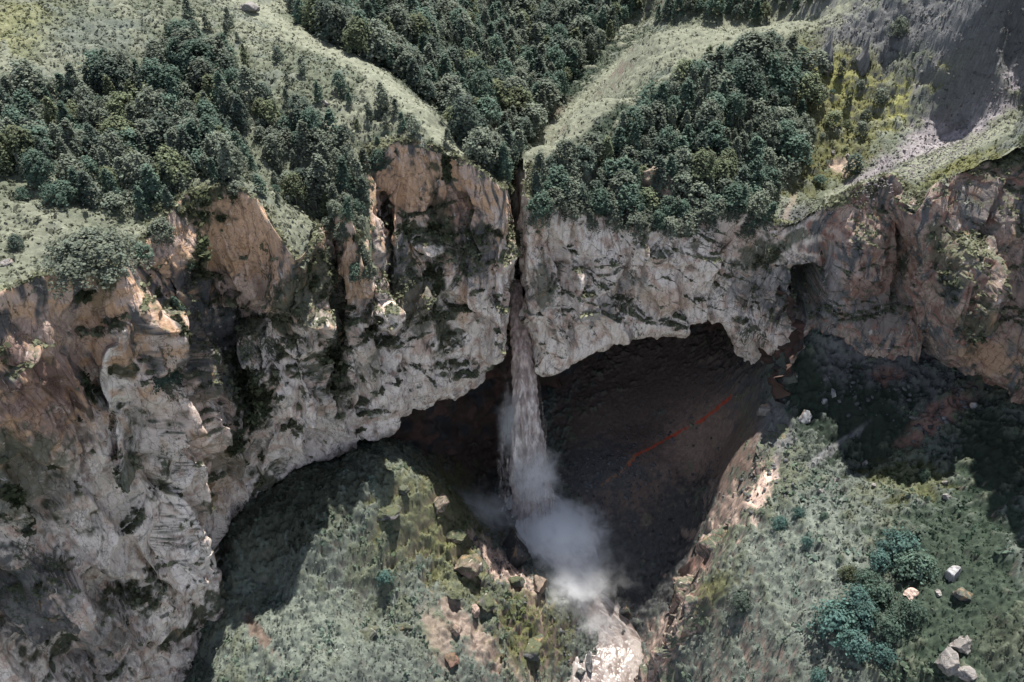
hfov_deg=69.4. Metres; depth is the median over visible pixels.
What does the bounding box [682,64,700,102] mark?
tree
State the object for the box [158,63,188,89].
tree
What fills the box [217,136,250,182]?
tree
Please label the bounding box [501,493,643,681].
river
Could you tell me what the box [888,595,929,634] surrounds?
bush
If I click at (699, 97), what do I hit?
tree
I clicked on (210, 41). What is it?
tree
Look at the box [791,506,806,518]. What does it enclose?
bush
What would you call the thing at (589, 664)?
boulder
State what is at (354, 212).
tree
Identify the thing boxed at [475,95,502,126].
tree
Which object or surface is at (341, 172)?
tree
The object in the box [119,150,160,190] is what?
tree
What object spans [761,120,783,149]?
tree
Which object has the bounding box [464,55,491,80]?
tree
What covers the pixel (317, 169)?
tree
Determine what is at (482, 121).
tree
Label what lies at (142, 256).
tree
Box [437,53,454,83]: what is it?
tree
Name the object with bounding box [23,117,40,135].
tree
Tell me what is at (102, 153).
tree
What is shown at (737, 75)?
tree
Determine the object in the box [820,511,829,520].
bush
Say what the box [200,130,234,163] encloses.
tree
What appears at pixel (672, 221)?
tree
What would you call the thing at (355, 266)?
tree
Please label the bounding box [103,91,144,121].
tree
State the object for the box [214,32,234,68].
tree
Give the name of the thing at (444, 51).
tree
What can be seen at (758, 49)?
tree
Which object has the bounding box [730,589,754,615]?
bush
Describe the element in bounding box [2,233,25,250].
bush
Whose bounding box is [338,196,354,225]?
tree
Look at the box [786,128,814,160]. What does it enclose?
tree
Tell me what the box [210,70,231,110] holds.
tree
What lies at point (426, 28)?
tree
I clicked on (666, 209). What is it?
tree
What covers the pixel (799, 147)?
tree
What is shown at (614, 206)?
tree
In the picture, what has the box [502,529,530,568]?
boulder
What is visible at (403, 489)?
boulder
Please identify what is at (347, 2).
tree
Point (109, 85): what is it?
tree
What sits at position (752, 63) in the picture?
tree
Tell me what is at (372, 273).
tree
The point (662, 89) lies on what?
tree
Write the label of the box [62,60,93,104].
tree
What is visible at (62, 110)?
tree
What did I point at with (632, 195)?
tree
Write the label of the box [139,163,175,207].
tree
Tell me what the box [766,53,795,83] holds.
tree
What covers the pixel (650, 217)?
tree
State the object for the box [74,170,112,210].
tree
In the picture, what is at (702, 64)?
tree
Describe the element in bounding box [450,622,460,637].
boulder
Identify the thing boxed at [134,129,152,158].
tree
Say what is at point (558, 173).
tree
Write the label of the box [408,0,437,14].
tree
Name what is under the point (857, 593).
bush
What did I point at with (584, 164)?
tree
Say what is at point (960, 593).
boulder
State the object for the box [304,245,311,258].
tree
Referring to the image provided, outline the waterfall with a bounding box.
[509,279,552,525]
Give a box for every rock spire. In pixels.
[817,30,833,75]
[855,34,870,76]
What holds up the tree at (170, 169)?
on the hillside
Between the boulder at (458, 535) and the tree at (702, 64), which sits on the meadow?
the boulder at (458, 535)
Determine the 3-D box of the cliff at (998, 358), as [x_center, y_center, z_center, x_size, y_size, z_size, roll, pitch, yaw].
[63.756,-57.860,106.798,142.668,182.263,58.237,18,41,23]
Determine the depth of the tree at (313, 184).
123.62 m
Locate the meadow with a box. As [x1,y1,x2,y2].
[183,325,1023,681]
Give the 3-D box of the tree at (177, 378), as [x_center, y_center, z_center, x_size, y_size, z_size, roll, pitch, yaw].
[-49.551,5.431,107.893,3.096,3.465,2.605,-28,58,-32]
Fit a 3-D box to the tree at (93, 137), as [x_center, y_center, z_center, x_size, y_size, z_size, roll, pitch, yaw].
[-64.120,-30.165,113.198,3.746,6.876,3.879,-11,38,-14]
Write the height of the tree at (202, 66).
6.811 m
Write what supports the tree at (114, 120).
on the hillside
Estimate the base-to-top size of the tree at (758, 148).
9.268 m
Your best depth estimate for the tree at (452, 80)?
156.93 m
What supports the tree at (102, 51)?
on the hillside
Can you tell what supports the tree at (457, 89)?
on the hillside
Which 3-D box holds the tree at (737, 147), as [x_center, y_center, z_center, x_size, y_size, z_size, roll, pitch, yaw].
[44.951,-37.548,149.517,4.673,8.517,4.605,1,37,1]
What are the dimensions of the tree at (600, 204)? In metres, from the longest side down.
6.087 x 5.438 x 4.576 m
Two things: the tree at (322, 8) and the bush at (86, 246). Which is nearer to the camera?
the bush at (86, 246)
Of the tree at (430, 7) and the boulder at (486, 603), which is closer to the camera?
the boulder at (486, 603)
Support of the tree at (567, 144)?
on the hillside
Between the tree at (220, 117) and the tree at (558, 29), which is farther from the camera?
the tree at (558, 29)
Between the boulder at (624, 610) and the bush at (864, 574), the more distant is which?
the boulder at (624, 610)
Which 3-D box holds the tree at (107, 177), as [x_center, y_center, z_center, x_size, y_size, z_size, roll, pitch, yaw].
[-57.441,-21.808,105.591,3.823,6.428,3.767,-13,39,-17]
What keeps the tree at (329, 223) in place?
on the cliff at (44, 404)
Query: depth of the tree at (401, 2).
177.55 m
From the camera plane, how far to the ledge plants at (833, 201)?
134.71 m
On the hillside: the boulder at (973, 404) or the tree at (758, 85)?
the tree at (758, 85)
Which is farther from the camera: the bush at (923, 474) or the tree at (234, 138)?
the bush at (923, 474)
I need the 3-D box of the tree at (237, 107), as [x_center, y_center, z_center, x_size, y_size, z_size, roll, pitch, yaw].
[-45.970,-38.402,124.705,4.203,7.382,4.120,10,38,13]
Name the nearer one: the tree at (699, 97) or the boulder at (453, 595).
the boulder at (453, 595)
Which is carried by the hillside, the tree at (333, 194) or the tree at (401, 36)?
the tree at (401, 36)
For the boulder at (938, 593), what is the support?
on the meadow
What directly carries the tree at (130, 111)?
on the hillside
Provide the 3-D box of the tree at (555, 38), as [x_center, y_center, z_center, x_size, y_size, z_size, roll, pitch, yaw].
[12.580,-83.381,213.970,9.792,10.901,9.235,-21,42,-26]
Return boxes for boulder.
[0,258,13,266]
[239,1,259,11]
[359,626,378,641]
[377,503,400,520]
[394,622,412,631]
[398,484,409,494]
[433,493,449,513]
[445,528,466,543]
[445,652,458,668]
[447,590,462,599]
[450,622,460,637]
[453,553,482,579]
[471,604,479,617]
[476,592,497,613]
[492,514,509,528]
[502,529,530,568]
[508,576,524,586]
[523,633,543,660]
[533,575,547,594]
[575,668,585,679]
[586,650,592,673]
[593,512,605,521]
[601,577,618,603]
[618,601,630,619]
[638,166,673,197]
[756,403,771,415]
[778,369,797,384]
[798,409,812,423]
[831,388,835,397]
[903,587,918,600]
[934,646,959,676]
[935,589,941,596]
[942,493,949,499]
[944,565,960,582]
[948,635,971,654]
[951,586,972,600]
[954,666,977,681]
[970,402,977,408]
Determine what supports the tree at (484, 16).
on the hillside
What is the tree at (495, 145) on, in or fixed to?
on the cliff at (44, 404)
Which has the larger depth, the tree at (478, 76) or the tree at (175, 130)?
the tree at (478, 76)
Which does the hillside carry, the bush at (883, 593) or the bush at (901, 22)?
the bush at (901, 22)
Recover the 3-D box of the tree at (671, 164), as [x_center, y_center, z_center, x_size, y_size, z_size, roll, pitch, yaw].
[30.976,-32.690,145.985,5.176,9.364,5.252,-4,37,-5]
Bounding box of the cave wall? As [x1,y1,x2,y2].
[387,227,805,461]
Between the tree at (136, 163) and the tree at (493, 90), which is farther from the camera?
the tree at (493, 90)
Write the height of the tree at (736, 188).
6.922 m
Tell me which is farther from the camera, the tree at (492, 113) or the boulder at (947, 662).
the tree at (492, 113)
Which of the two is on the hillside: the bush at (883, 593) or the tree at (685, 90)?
the tree at (685, 90)
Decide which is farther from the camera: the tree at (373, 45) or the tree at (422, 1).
the tree at (422, 1)
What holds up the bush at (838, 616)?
on the meadow
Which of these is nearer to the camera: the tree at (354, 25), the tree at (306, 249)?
the tree at (306, 249)
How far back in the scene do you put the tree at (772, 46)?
161.88 m
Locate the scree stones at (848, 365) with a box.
[460,355,991,671]
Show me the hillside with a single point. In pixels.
(974, 38)
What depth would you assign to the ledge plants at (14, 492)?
125.90 m
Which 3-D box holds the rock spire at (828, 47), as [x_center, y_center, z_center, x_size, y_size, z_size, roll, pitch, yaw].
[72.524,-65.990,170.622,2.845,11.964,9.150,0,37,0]
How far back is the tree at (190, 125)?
115.50 m
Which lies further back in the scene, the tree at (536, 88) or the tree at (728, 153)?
the tree at (536, 88)
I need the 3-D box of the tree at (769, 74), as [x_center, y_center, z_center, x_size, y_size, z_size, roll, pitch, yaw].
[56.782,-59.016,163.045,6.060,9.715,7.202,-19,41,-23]
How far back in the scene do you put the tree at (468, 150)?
131.55 m
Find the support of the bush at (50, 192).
on the hillside
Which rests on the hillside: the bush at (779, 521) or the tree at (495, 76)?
the tree at (495, 76)
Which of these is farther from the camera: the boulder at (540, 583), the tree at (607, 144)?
the boulder at (540, 583)
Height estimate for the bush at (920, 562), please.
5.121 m
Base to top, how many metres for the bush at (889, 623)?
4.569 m
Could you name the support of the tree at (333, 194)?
on the cliff at (44, 404)
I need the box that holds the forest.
[0,0,889,217]
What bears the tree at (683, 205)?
on the cliff at (998, 358)
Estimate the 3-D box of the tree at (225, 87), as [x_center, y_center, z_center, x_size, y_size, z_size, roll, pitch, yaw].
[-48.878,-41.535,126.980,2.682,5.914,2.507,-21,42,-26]
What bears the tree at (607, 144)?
on the hillside
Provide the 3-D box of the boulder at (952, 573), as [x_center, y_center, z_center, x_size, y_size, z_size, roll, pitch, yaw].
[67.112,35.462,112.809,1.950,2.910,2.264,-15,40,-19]
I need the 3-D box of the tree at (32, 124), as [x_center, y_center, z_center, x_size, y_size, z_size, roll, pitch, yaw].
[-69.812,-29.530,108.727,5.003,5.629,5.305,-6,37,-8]
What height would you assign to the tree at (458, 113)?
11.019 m
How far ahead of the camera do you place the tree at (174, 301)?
107.57 m
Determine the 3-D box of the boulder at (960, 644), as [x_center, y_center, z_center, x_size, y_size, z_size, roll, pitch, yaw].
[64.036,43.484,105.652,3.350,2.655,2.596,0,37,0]
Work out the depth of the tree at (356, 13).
151.19 m
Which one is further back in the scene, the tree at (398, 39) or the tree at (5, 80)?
the tree at (398, 39)
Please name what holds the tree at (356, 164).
on the cliff at (44, 404)
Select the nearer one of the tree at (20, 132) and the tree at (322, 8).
the tree at (20, 132)
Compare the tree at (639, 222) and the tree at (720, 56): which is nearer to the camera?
the tree at (639, 222)
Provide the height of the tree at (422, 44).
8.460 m
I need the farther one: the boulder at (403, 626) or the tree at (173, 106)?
the boulder at (403, 626)
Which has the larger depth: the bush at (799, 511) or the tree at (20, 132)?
the bush at (799, 511)
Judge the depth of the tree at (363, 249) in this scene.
123.46 m
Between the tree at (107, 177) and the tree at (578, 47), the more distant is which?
the tree at (578, 47)
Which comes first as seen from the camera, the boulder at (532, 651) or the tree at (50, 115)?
the tree at (50, 115)
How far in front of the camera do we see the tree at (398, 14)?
167.16 m
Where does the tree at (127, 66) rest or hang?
on the hillside
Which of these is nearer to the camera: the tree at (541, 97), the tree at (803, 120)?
the tree at (803, 120)
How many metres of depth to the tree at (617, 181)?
141.57 m
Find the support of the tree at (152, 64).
on the hillside
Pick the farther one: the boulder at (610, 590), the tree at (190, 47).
the boulder at (610, 590)
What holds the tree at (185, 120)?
on the hillside
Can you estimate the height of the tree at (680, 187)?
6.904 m
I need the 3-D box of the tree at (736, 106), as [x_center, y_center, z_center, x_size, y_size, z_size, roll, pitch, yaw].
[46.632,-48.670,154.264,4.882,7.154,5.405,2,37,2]
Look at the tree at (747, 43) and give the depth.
160.12 m
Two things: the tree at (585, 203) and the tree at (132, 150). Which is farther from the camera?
the tree at (585, 203)
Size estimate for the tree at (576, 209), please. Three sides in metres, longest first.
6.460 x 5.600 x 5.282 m
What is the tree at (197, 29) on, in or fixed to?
on the hillside
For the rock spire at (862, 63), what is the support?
on the hillside
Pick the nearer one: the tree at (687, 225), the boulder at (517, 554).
the tree at (687, 225)
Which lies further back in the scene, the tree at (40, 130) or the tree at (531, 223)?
the tree at (531, 223)
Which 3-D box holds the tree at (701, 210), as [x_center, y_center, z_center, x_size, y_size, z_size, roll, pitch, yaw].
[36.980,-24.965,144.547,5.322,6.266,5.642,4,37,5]
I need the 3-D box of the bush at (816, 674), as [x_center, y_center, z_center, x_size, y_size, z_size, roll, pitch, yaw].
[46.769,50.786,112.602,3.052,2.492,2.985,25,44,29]
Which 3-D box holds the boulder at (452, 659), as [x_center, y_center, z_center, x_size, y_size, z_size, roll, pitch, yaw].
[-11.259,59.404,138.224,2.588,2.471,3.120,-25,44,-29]
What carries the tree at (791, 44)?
on the hillside
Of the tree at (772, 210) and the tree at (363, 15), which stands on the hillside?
the tree at (363, 15)
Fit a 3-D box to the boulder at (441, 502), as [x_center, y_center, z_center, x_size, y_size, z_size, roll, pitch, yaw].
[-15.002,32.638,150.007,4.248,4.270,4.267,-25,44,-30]
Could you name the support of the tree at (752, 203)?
on the cliff at (998, 358)
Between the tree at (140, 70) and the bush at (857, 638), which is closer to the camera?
the bush at (857, 638)
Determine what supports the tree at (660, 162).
on the hillside
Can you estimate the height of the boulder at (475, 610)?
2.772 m
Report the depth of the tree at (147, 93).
121.02 m
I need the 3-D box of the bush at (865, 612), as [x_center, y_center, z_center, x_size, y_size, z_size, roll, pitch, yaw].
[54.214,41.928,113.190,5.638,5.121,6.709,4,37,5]
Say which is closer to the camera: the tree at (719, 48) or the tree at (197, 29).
the tree at (197, 29)
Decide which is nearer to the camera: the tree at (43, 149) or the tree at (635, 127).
the tree at (43, 149)
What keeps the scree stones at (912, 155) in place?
on the hillside
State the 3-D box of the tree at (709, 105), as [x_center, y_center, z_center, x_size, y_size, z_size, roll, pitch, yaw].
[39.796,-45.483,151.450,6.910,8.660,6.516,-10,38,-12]
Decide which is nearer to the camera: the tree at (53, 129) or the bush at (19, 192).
the bush at (19, 192)
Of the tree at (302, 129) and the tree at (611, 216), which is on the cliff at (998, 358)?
the tree at (611, 216)
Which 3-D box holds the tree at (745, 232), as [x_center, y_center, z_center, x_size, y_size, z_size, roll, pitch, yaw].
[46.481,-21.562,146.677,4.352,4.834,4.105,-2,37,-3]
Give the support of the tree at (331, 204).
on the hillside
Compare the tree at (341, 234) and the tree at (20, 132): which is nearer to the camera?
the tree at (20, 132)
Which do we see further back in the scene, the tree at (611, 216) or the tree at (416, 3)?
the tree at (416, 3)
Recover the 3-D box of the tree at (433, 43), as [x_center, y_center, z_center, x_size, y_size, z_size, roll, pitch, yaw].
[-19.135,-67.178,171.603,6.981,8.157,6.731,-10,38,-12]
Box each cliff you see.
[0,138,521,681]
[516,149,1023,404]
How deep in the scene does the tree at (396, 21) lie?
169.36 m
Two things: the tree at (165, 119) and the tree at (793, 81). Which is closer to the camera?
the tree at (165, 119)
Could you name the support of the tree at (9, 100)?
on the hillside
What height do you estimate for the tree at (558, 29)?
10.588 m
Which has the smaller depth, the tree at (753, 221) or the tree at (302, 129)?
the tree at (302, 129)
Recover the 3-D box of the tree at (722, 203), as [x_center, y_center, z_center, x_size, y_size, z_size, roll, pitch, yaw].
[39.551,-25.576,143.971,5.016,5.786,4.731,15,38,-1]
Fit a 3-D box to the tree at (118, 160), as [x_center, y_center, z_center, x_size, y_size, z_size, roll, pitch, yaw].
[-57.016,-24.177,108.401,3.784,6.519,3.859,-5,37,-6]
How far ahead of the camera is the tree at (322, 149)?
123.80 m
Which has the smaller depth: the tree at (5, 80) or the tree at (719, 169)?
the tree at (5, 80)
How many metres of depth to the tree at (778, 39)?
163.66 m
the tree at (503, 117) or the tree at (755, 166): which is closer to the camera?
the tree at (755, 166)
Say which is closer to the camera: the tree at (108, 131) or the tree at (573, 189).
the tree at (108, 131)
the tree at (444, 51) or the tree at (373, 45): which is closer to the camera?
the tree at (373, 45)
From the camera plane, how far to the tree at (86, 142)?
111.03 m
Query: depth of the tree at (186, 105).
123.41 m
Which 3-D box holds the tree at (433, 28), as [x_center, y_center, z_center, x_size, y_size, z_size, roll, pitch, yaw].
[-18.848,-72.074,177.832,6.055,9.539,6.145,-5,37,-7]
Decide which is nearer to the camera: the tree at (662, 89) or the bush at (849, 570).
the bush at (849, 570)
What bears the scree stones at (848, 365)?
on the meadow
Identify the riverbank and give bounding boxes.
[633,424,788,681]
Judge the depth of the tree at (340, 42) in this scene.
152.64 m
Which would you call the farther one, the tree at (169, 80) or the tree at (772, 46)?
the tree at (772, 46)
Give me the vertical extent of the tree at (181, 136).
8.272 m
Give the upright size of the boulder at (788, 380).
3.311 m
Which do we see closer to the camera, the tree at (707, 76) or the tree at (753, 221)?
the tree at (753, 221)
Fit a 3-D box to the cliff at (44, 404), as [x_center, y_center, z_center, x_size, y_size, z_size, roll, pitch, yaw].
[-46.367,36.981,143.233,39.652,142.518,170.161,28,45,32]
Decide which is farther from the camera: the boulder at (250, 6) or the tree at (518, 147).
the boulder at (250, 6)
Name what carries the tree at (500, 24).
on the hillside
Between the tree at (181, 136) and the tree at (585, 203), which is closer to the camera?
the tree at (181, 136)
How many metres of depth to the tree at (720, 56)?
157.57 m
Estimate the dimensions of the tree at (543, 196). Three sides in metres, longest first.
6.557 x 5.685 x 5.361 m
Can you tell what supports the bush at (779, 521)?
on the meadow
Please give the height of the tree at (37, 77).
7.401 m
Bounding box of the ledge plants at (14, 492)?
[0,134,521,681]
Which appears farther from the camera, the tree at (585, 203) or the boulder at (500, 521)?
the boulder at (500, 521)
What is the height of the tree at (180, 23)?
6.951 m
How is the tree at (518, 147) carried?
on the cliff at (44, 404)
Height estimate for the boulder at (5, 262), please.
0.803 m
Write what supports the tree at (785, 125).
on the hillside
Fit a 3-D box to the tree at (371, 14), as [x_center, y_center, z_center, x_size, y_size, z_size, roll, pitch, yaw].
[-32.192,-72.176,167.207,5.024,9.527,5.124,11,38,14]
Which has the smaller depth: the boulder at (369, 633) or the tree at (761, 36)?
the boulder at (369, 633)
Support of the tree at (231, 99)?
on the hillside
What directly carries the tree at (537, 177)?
on the cliff at (998, 358)
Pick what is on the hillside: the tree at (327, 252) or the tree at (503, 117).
the tree at (503, 117)
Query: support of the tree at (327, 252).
on the cliff at (44, 404)
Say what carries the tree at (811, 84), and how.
on the hillside
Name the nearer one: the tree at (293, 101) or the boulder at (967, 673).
the boulder at (967, 673)
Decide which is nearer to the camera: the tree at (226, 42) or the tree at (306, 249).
the tree at (306, 249)
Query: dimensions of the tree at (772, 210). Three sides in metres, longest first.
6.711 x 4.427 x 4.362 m
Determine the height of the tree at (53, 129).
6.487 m
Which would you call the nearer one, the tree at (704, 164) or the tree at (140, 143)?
the tree at (140, 143)
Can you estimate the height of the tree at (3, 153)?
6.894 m
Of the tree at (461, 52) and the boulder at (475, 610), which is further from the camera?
the tree at (461, 52)
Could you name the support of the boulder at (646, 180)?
on the hillside
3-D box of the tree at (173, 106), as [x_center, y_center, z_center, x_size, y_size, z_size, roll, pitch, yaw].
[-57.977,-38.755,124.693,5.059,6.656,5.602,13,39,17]
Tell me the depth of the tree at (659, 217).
142.48 m
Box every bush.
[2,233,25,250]
[12,186,32,200]
[30,222,154,299]
[36,177,77,207]
[375,568,394,586]
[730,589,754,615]
[770,515,788,531]
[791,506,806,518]
[800,535,814,548]
[806,594,859,648]
[808,664,826,681]
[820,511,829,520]
[834,583,874,610]
[835,626,877,663]
[836,564,858,582]
[847,598,883,634]
[853,566,881,588]
[865,578,899,608]
[868,547,896,573]
[870,640,900,669]
[871,606,913,643]
[874,526,923,564]
[884,14,910,37]
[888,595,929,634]
[890,545,940,585]
[914,468,931,484]
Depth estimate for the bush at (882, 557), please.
117.96 m
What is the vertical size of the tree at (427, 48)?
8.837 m
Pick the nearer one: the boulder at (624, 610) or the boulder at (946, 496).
the boulder at (946, 496)
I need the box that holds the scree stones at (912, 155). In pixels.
[853,1,1022,203]
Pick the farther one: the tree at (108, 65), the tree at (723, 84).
the tree at (723, 84)
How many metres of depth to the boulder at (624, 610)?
166.65 m
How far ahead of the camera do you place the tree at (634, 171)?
143.44 m
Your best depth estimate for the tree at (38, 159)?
101.57 m
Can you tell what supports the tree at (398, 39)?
on the hillside
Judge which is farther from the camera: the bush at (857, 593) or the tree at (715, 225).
the tree at (715, 225)
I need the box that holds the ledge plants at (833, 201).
[512,133,1023,383]
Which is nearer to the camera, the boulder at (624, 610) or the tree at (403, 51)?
the tree at (403, 51)
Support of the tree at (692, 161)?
on the hillside
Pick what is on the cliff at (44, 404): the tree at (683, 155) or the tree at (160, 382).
the tree at (160, 382)
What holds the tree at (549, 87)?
on the hillside
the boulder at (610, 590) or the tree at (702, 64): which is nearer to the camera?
the tree at (702, 64)
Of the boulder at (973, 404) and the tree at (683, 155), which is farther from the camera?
the tree at (683, 155)
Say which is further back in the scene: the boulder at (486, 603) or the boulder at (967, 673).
the boulder at (486, 603)
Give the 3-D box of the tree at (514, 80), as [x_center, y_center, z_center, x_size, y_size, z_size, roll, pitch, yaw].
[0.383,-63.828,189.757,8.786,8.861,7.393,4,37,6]
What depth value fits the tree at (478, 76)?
167.46 m
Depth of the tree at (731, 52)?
160.93 m
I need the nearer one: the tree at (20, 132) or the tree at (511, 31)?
the tree at (20, 132)
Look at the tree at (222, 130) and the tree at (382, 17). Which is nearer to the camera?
the tree at (222, 130)
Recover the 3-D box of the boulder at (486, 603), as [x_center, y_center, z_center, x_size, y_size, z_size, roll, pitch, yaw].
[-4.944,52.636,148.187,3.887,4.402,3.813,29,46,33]
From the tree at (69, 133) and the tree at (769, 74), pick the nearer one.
the tree at (69, 133)
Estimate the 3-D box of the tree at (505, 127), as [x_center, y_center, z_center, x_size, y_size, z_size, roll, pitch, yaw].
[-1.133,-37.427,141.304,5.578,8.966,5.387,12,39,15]
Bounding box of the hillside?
[0,0,1023,294]
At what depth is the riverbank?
144.07 m
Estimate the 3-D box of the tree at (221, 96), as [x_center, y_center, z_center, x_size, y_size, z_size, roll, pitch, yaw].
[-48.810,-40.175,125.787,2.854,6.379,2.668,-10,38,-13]
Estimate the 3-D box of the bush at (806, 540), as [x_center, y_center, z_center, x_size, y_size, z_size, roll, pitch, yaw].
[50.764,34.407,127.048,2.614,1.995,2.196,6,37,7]
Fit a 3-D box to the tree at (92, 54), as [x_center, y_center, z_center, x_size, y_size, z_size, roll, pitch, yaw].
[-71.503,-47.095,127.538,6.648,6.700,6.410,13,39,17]
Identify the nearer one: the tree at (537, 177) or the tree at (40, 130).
the tree at (40, 130)
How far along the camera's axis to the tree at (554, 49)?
206.88 m
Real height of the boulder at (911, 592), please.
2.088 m
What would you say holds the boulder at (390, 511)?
on the meadow
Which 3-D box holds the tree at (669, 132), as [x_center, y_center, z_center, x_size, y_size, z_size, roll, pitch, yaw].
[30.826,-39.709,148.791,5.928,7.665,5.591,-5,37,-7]
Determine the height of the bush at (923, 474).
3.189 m
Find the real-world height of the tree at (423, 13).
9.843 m
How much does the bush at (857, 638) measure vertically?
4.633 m
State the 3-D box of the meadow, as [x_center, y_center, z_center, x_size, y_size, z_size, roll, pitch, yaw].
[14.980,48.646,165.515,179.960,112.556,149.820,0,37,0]
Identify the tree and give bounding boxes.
[0,72,28,111]
[0,87,19,117]
[0,124,43,167]
[0,144,16,176]
[2,57,52,97]
[11,73,30,101]
[16,124,54,159]
[20,147,58,187]
[21,120,54,150]
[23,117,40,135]
[32,135,56,168]
[40,97,59,125]
[47,122,73,159]
[54,137,77,166]
[55,100,81,127]
[58,117,91,157]
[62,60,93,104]
[67,166,89,201]
[72,85,102,113]
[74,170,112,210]
[78,49,114,82]
[80,135,97,161]
[82,121,105,154]
[94,54,135,92]
[95,112,135,147]
[96,130,131,168]
[97,146,118,178]
[98,48,119,83]
[99,167,126,207]
[102,47,135,83]
[102,75,114,100]
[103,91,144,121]
[107,127,129,158]
[112,156,138,192]
[115,126,149,151]
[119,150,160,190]
[124,147,142,173]
[125,104,145,137]
[126,119,148,153]
[130,84,172,122]
[130,118,165,156]
[133,65,159,93]
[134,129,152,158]
[134,241,154,264]
[136,56,175,91]
[139,111,178,149]
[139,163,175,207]
[145,215,176,245]
[149,371,176,394]
[152,92,184,122]
[152,146,191,187]
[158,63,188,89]
[159,160,181,195]
[162,18,190,37]
[164,124,207,154]
[164,127,188,170]
[165,26,204,64]
[165,36,192,69]
[165,72,183,103]
[167,125,195,164]
[169,296,185,312]
[171,370,183,388]
[174,97,201,122]
[175,38,220,75]
[175,126,196,171]
[176,112,208,148]
[184,254,199,271]
[185,56,216,87]
[185,117,207,163]
[187,19,204,40]
[193,34,233,68]
[197,113,229,145]
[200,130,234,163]
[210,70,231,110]
[211,139,248,175]
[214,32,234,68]
[214,114,241,139]
[215,124,229,141]
[217,86,231,118]
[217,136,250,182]
[218,32,237,65]
[221,82,230,111]
[227,91,248,122]
[228,130,250,164]
[230,91,252,136]
[235,65,261,112]
[281,170,308,203]
[282,92,315,126]
[293,119,314,164]
[297,106,322,140]
[301,0,323,30]
[302,179,325,217]
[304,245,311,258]
[307,150,336,201]
[309,0,353,44]
[317,141,337,182]
[318,0,356,21]
[320,2,349,45]
[321,213,337,239]
[324,244,330,256]
[326,182,341,214]
[326,199,343,217]
[331,221,350,244]
[335,156,357,194]
[337,17,356,51]
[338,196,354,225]
[341,14,377,56]
[345,9,377,61]
[347,261,368,284]
[350,158,368,190]
[351,208,367,227]
[356,239,371,267]
[356,261,379,280]
[358,7,368,32]
[361,18,397,65]
[363,1,377,32]
[368,0,381,9]
[369,148,386,169]
[374,2,382,20]
[378,13,392,29]
[382,2,418,42]
[382,30,410,55]
[383,5,393,24]
[384,17,397,45]
[385,0,410,15]
[385,42,419,77]
[387,7,408,30]
[398,35,412,65]
[400,11,435,50]
[404,0,420,25]
[405,57,424,94]
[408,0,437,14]
[412,5,442,41]
[417,32,431,63]
[418,0,439,28]
[419,34,442,61]
[420,24,434,51]
[421,42,437,73]
[422,1,436,25]
[430,20,445,51]
[433,73,474,109]
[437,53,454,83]
[438,49,452,77]
[441,85,471,122]
[443,92,488,144]
[456,48,468,76]
[462,126,510,170]
[462,127,492,163]
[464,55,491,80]
[465,68,491,102]
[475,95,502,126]
[478,5,490,29]
[480,114,491,132]
[486,74,499,105]
[488,65,508,93]
[494,138,514,179]
[494,142,513,184]
[495,18,509,45]
[499,111,512,137]
[499,121,521,169]
[503,85,535,116]
[504,26,516,54]
[504,75,529,102]
[506,108,515,131]
[506,134,527,162]
[518,101,548,137]
[524,190,554,219]
[525,203,550,228]
[528,149,549,186]
[529,170,544,199]
[530,77,564,111]
[531,82,539,105]
[536,41,548,70]
[537,88,552,123]
[540,186,566,214]
[541,164,572,196]
[543,43,566,73]
[544,32,571,62]
[548,136,581,170]
[549,23,569,48]
[556,176,580,205]
[559,195,587,225]
[563,37,588,67]
[568,143,598,174]
[578,191,594,212]
[585,208,600,232]
[587,187,608,214]
[597,133,615,166]
[600,187,620,214]
[602,209,626,233]
[606,168,641,204]
[615,181,646,215]
[623,208,650,239]
[626,120,643,157]
[627,162,642,191]
[631,202,644,226]
[641,207,657,229]
[643,154,670,203]
[651,81,671,117]
[651,209,668,232]
[654,124,679,155]
[658,195,679,216]
[660,215,680,239]
[663,155,680,195]
[668,57,699,86]
[669,171,695,198]
[671,146,693,180]
[672,76,696,119]
[674,209,701,237]
[675,198,692,221]
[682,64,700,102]
[683,58,711,89]
[685,159,697,188]
[687,146,717,188]
[690,89,705,125]
[691,97,724,132]
[691,198,714,224]
[695,68,712,109]
[704,209,719,235]
[706,196,729,221]
[711,49,726,81]
[712,155,737,191]
[713,44,726,65]
[715,61,751,96]
[716,147,740,177]
[717,79,728,108]
[719,181,751,213]
[720,52,764,91]
[721,205,742,223]
[724,31,763,71]
[724,48,734,67]
[725,90,746,120]
[726,136,744,161]
[733,26,776,70]
[734,165,750,188]
[735,131,750,166]
[735,222,757,240]
[739,71,771,106]
[741,119,753,157]
[742,133,769,176]
[742,188,772,219]
[744,211,761,229]
[747,154,766,193]
[748,32,780,70]
[749,44,769,83]
[750,166,783,193]
[752,201,777,231]
[755,50,785,88]
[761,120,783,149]
[762,28,784,55]
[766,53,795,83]
[768,118,799,152]
[775,61,804,89]
[776,129,812,164]
[781,32,803,67]
[784,76,798,106]
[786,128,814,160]
[790,71,825,105]
[791,113,820,143]
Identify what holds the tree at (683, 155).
on the hillside
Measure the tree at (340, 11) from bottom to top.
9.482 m
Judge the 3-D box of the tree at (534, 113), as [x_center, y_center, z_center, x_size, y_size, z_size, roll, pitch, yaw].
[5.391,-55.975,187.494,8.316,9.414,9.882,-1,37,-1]

